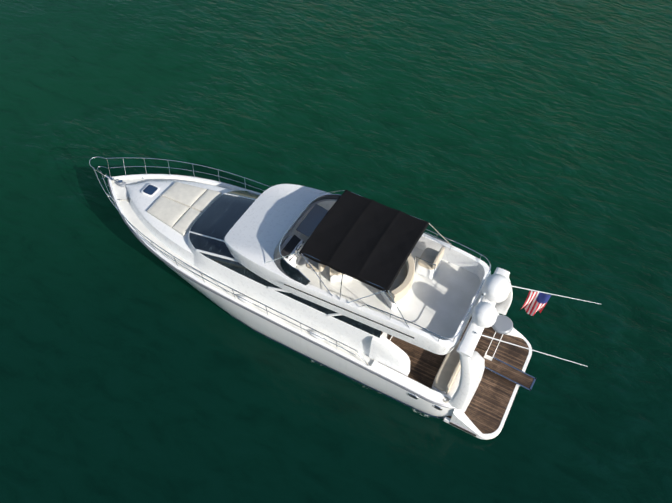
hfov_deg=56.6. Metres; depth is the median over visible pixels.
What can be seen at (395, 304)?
yacht
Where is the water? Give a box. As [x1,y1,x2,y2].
[0,0,671,502]
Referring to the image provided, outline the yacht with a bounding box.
[89,156,599,439]
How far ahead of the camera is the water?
25.77 m

